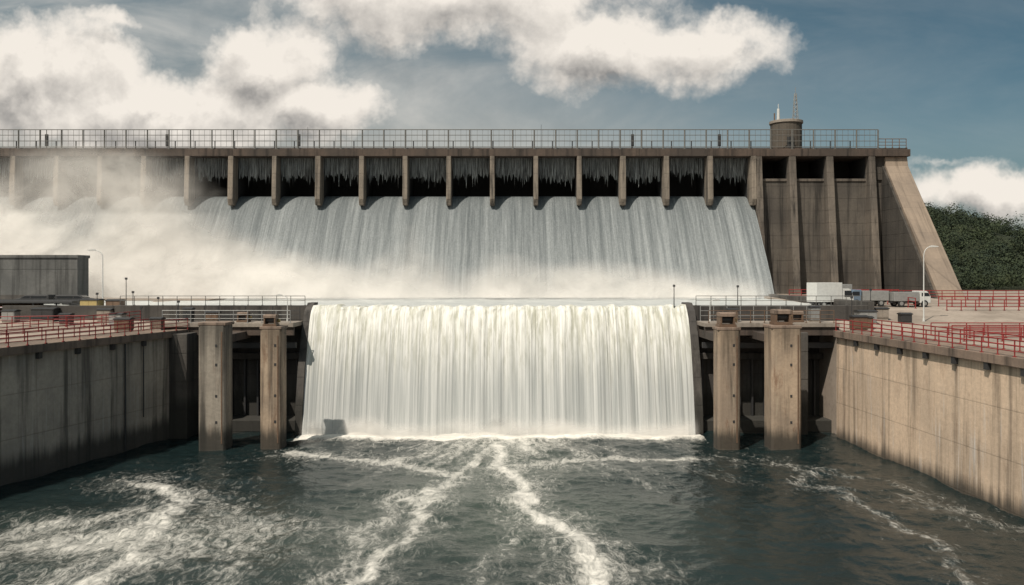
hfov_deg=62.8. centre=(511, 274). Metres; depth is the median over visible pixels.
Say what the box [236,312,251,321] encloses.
gate hoist
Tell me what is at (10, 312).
equipment cabinet
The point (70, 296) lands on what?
parked car
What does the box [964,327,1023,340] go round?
red railing
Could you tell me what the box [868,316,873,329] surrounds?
equipment cabinet
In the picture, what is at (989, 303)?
red railing
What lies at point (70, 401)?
retaining wall
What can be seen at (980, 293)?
red railing
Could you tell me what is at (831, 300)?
pool railing
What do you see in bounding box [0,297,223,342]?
yard pavement
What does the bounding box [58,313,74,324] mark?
equipment cabinet
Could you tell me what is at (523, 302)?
pool water
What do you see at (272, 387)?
river pier
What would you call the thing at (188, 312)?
equipment cabinet
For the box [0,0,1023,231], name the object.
sky
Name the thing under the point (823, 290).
box truck
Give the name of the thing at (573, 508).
river water
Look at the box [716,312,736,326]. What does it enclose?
gate hoist
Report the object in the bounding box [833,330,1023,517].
retaining wall
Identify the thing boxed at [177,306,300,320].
bridge railing
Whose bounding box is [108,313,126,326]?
equipment cabinet
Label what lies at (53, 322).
red railing
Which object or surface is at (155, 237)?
mist
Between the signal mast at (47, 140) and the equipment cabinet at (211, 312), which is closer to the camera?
the equipment cabinet at (211, 312)
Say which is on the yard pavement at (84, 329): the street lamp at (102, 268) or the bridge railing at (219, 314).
the street lamp at (102, 268)
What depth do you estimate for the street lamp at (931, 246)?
97.45 m
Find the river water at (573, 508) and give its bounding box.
[0,430,1023,584]
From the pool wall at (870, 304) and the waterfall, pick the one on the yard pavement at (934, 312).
the pool wall at (870, 304)
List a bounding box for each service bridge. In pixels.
[165,321,302,347]
[696,321,839,347]
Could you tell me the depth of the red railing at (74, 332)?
79.94 m
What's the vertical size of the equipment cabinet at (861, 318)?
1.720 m
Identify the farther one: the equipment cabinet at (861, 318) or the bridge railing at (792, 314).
the bridge railing at (792, 314)
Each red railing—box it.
[0,311,140,335]
[0,315,108,326]
[0,318,187,346]
[0,319,149,341]
[789,289,898,295]
[835,319,1023,356]
[861,290,1023,307]
[872,319,1023,350]
[931,322,1023,334]
[938,296,1023,305]
[946,299,1023,309]
[951,325,1023,337]
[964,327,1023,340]
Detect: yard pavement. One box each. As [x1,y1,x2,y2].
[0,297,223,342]
[764,291,1023,433]
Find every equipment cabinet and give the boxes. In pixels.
[0,309,20,322]
[30,307,59,321]
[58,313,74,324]
[79,298,104,304]
[96,308,114,320]
[105,299,124,304]
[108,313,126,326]
[113,317,134,331]
[149,317,165,329]
[182,307,195,321]
[204,311,220,320]
[725,308,738,321]
[807,306,820,321]
[848,315,868,331]
[853,310,877,323]
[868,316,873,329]
[874,307,889,319]
[897,312,912,323]
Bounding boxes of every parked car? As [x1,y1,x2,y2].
[17,295,54,303]
[54,295,89,304]
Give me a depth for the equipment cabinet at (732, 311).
92.75 m
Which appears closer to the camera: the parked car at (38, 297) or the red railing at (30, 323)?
the red railing at (30, 323)
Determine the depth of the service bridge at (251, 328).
91.20 m
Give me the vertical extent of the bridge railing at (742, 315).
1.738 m
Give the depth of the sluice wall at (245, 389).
95.60 m
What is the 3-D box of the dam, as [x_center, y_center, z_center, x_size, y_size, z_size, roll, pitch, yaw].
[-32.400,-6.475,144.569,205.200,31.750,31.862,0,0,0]
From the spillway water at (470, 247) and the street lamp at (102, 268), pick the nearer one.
the street lamp at (102, 268)
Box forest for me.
[924,201,1023,289]
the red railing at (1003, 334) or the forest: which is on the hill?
the forest
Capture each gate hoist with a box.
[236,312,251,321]
[262,314,280,325]
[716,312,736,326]
[769,309,792,324]
[791,311,803,321]
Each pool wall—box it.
[2,305,114,319]
[115,305,306,320]
[693,305,867,320]
[769,294,873,309]
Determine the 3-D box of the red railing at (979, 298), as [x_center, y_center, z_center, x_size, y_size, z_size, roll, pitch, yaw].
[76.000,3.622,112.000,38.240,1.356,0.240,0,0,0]
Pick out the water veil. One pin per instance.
(432, 163)
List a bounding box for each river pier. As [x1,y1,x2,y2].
[169,332,198,438]
[198,321,257,450]
[260,325,287,449]
[698,326,740,449]
[743,324,801,449]
[801,332,807,434]
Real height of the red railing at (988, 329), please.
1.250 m
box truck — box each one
[807,282,853,304]
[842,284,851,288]
[851,289,888,305]
[888,291,930,306]
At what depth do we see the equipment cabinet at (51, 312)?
97.20 m
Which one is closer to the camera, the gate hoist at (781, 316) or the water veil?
the gate hoist at (781, 316)
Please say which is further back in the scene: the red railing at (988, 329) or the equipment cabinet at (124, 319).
the equipment cabinet at (124, 319)
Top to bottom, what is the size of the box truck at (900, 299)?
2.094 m
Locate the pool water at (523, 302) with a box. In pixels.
[0,298,819,307]
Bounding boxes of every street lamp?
[89,249,102,298]
[276,294,287,320]
[922,245,938,321]
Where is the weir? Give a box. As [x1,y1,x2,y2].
[295,302,702,434]
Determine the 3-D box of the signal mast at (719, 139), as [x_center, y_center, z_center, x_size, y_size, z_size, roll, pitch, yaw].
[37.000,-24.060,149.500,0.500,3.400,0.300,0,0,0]
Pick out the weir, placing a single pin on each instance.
(697, 381)
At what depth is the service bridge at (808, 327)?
91.20 m
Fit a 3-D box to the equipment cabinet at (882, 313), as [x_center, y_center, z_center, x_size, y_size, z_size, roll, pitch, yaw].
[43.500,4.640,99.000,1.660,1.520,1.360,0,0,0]
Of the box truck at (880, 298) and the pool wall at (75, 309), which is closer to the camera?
the pool wall at (75, 309)
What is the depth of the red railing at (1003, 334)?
72.85 m
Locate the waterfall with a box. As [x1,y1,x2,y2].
[302,304,695,435]
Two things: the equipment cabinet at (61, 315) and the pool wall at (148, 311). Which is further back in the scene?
the pool wall at (148, 311)
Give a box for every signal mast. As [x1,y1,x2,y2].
[45,134,48,147]
[631,130,633,147]
[718,130,720,147]
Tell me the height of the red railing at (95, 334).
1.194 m
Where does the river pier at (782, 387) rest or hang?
in the river water at (573, 508)
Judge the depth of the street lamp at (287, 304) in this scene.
94.36 m
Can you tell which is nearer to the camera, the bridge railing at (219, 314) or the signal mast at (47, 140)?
the bridge railing at (219, 314)
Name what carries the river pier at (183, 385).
in the river water at (573, 508)
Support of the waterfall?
on the weir
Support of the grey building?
on the yard pavement at (84, 329)
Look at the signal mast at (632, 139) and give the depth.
149.35 m
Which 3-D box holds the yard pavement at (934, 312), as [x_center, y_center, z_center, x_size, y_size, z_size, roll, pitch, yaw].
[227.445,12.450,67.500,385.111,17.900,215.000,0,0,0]
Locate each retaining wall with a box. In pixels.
[0,329,187,485]
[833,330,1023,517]
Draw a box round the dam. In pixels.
[0,148,964,298]
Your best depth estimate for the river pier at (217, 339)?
83.00 m
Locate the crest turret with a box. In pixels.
[769,87,802,147]
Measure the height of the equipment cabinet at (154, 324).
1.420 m
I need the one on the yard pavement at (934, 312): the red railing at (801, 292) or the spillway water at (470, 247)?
the red railing at (801, 292)
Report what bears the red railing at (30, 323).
on the yard pavement at (84, 329)
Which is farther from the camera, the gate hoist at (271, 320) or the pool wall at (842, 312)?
the pool wall at (842, 312)
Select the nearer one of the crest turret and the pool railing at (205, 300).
the pool railing at (205, 300)
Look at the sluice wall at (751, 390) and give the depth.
95.60 m
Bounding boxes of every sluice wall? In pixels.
[232,329,301,432]
[698,335,831,433]
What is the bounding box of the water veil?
[0,158,747,187]
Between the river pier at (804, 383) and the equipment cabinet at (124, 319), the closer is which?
the equipment cabinet at (124, 319)
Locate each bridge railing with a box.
[162,310,290,322]
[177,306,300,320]
[699,306,820,320]
[708,310,834,322]
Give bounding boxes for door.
[787,136,793,147]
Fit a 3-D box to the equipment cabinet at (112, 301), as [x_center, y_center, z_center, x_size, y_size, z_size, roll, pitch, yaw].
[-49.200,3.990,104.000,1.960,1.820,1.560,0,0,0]
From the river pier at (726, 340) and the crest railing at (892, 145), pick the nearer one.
the river pier at (726, 340)
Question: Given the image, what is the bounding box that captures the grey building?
[0,255,89,298]
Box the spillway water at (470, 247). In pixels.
[0,196,773,298]
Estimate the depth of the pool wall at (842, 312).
98.00 m
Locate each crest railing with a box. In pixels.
[0,129,878,148]
[16,141,850,147]
[879,139,906,147]
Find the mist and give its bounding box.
[0,158,736,298]
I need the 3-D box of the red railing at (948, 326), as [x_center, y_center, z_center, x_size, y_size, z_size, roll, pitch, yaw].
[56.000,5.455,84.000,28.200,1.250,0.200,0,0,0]
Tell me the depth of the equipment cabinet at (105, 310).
97.45 m
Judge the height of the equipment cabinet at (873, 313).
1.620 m
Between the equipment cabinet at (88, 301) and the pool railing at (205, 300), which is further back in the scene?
the equipment cabinet at (88, 301)
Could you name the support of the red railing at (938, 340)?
on the retaining wall at (946, 414)
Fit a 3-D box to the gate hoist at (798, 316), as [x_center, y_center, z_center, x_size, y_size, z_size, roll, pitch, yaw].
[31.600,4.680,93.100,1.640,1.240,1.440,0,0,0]
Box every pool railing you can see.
[120,296,304,304]
[696,296,861,304]
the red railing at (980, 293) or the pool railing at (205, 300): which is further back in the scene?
the red railing at (980, 293)
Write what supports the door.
in the crest turret
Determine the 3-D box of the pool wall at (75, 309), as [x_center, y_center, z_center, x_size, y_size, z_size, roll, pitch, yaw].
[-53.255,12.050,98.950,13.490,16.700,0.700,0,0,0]
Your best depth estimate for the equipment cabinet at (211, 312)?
92.55 m
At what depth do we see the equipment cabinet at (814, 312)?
92.70 m
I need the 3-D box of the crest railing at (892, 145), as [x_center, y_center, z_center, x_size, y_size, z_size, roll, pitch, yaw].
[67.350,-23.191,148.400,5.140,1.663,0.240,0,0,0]
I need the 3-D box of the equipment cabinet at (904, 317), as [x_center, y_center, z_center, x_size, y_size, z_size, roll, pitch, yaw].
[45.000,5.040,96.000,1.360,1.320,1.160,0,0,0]
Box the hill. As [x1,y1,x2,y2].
[931,219,1023,289]
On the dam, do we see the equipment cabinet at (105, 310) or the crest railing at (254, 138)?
the crest railing at (254, 138)
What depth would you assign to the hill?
234.34 m

